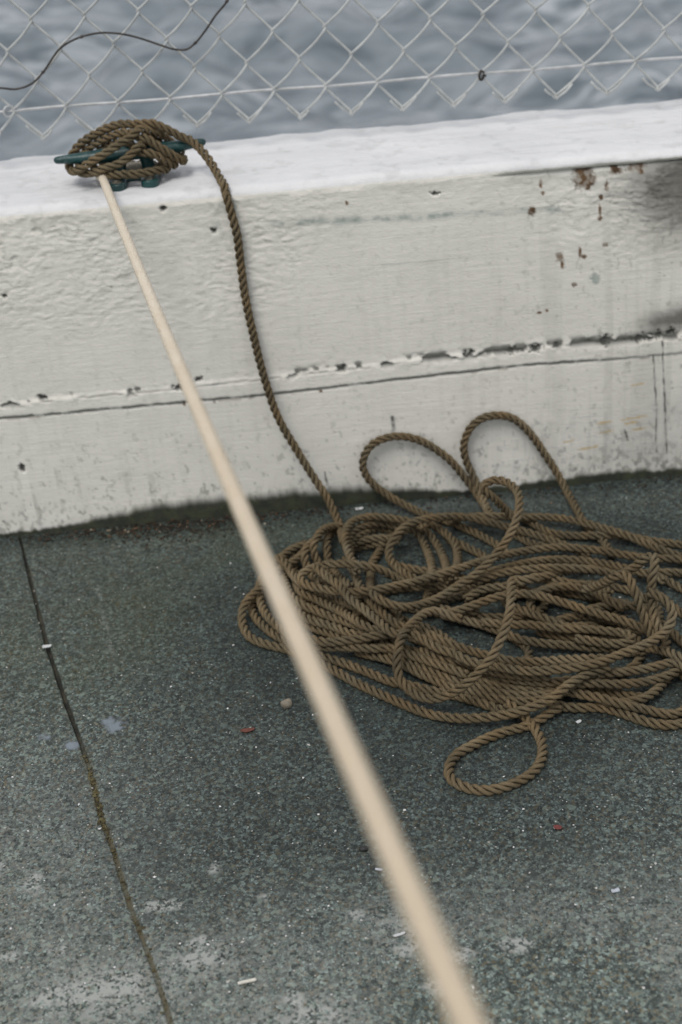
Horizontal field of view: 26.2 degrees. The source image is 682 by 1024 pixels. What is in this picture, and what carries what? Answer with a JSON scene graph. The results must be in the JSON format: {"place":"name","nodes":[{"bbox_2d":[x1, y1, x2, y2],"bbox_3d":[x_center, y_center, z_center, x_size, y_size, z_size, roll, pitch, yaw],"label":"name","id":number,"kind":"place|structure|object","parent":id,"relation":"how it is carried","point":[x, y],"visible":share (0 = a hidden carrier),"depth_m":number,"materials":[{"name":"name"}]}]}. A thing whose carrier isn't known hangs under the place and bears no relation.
{"place":"outdoors","nodes":[
{"label":"outdoors","id":0,"kind":"place"},
{"bbox_2d":[0,475,681,1023],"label":"ground","id":1,"kind":"structure","parent":0,"point":[172,811],"depth_m":1.34,"materials":[{"name":"grey asphalt"}]},
{"bbox_2d":[81,754,171,1018],"bbox_3d":[-0.193,0.322,1.294,0.015,0.004,0.370,-14,31,-15],"label":"moss","id":2,"kind":"object","parent":1,"relation":"on","point":[100,807],"visible":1,"depth_m":1.36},
{"bbox_2d":[237,978,256,984],"bbox_3d":[-0.075,0.377,1.177,0.016,0.004,0.005,-5,30,0],"label":"twig","id":3,"kind":"object","parent":1,"relation":"on","point":[246,981],"visible":1,"depth_m":1.18,"materials":[{"name":"beige wood"}]},
{"bbox_2d":[240,728,254,731],"bbox_3d":[-0.093,0.216,1.457,0.015,0.002,0.006,-5,30,0],"label":"dead leaf","id":4,"kind":"object","parent":1,"relation":"on","point":[246,729],"visible":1,"depth_m":1.46,"materials":[{"name":"red plant"}]},
{"bbox_2d":[280,698,291,708],"bbox_3d":[-0.055,0.194,1.486,0.011,0.008,0.009,-17,32,-21],"label":"stone","id":5,"kind":"object","parent":1,"relation":"on","point":[286,703],"visible":1,"depth_m":1.48,"materials":[{"name":"beige stone"}]},
{"bbox_2d":[0,526,678,1020],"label":"grit","id":6,"kind":"object","parent":1,"relation":"on","point":[334,830],"visible":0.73,"depth_m":1.30,"materials":[{"name":"white stone"}]},
{"bbox_2d":[0,99,681,539],"bbox_3d":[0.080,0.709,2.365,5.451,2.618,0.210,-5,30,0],"label":"sea wall","id":7,"kind":"structure","parent":1,"relation":"on","point":[442,283],"depth_m":1.72,"materials":[{"name":"paint"}]},
{"bbox_2d":[54,139,205,191],"bbox_3d":[-0.238,-0.397,1.671,0.157,0.042,0.082,-23,34,-28],"label":"mooring cleat","id":8,"kind":"object","parent":7,"relation":"attached to","point":[148,181],"visible":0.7,"depth_m":1.66,"materials":[{"name":"teal paint"}]},
{"bbox_2d":[96,161,487,1023],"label":"mooring line","id":9,"kind":"object","parent":8,"relation":"attached to","point":[458,999],"visible":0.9,"depth_m":0.55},
{"bbox_2d":[0,0,681,140],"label":"chain link fence","id":10,"kind":"object","parent":7,"relation":"on","point":[482,73],"visible":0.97,"depth_m":1.72,"materials":[{"name":"metal"}]},
{"bbox_2d":[0,0,228,89],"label":"loose wire","id":11,"kind":"object","parent":10,"relation":"attached to","point":[129,35],"visible":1,"depth_m":1.68,"materials":[{"name":"black metal"}]},
{"bbox_2d":[5,474,681,551],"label":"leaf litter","id":12,"kind":"object","parent":1,"relation":"on","point":[170,526],"visible":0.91,"depth_m":1.82,"materials":[{"name":"brown plant"}]},
{"bbox_2d":[359,845,368,851],"bbox_3d":[0.020,0.298,1.299,0.009,0.005,0.006,-5,30,0],"label":"pebble","id":13,"kind":"object","parent":1,"relation":"on","point":[363,848],"visible":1,"depth_m":1.30,"materials":[{"name":"grey stone"}]},
{"bbox_2d":[64,119,681,795],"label":"brown rope","id":14,"kind":"object","parent":1,"relation":"on","point":[522,689],"visible":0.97,"depth_m":1.58,"materials":[{"name":"brown fabric"}]},
{"bbox_2d":[393,932,404,936],"bbox_3d":[0.048,0.348,1.209,0.010,0.002,0.005,-5,30,0],"label":"paint flake","id":15,"kind":"object","parent":1,"relation":"on","point":[398,934],"visible":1,"depth_m":1.21,"materials":[{"name":"white paint"}]},
{"bbox_2d":[553,825,561,829],"bbox_3d":[0.193,0.280,1.304,0.007,0.002,0.006,-5,30,0],"label":"leaf scrap","id":16,"kind":"object","parent":1,"relation":"on","point":[558,827],"visible":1,"depth_m":1.30,"materials":[{"name":"red plant"}]},
{"bbox_2d":[611,888,619,892],"bbox_3d":[0.231,0.318,1.234,0.007,0.002,0.005,-5,30,0],"label":"paint flake","id":17,"kind":"object","parent":1,"relation":"on","point":[615,890],"visible":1,"depth_m":1.23,"materials":[{"name":"white paint"}]},
{"bbox_2d":[0,0,681,160],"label":"water","id":18,"kind":"structure","parent":0,"point":[298,30],"depth_m":10.35,"materials":[{"name":"grey liquid"}]}
]}

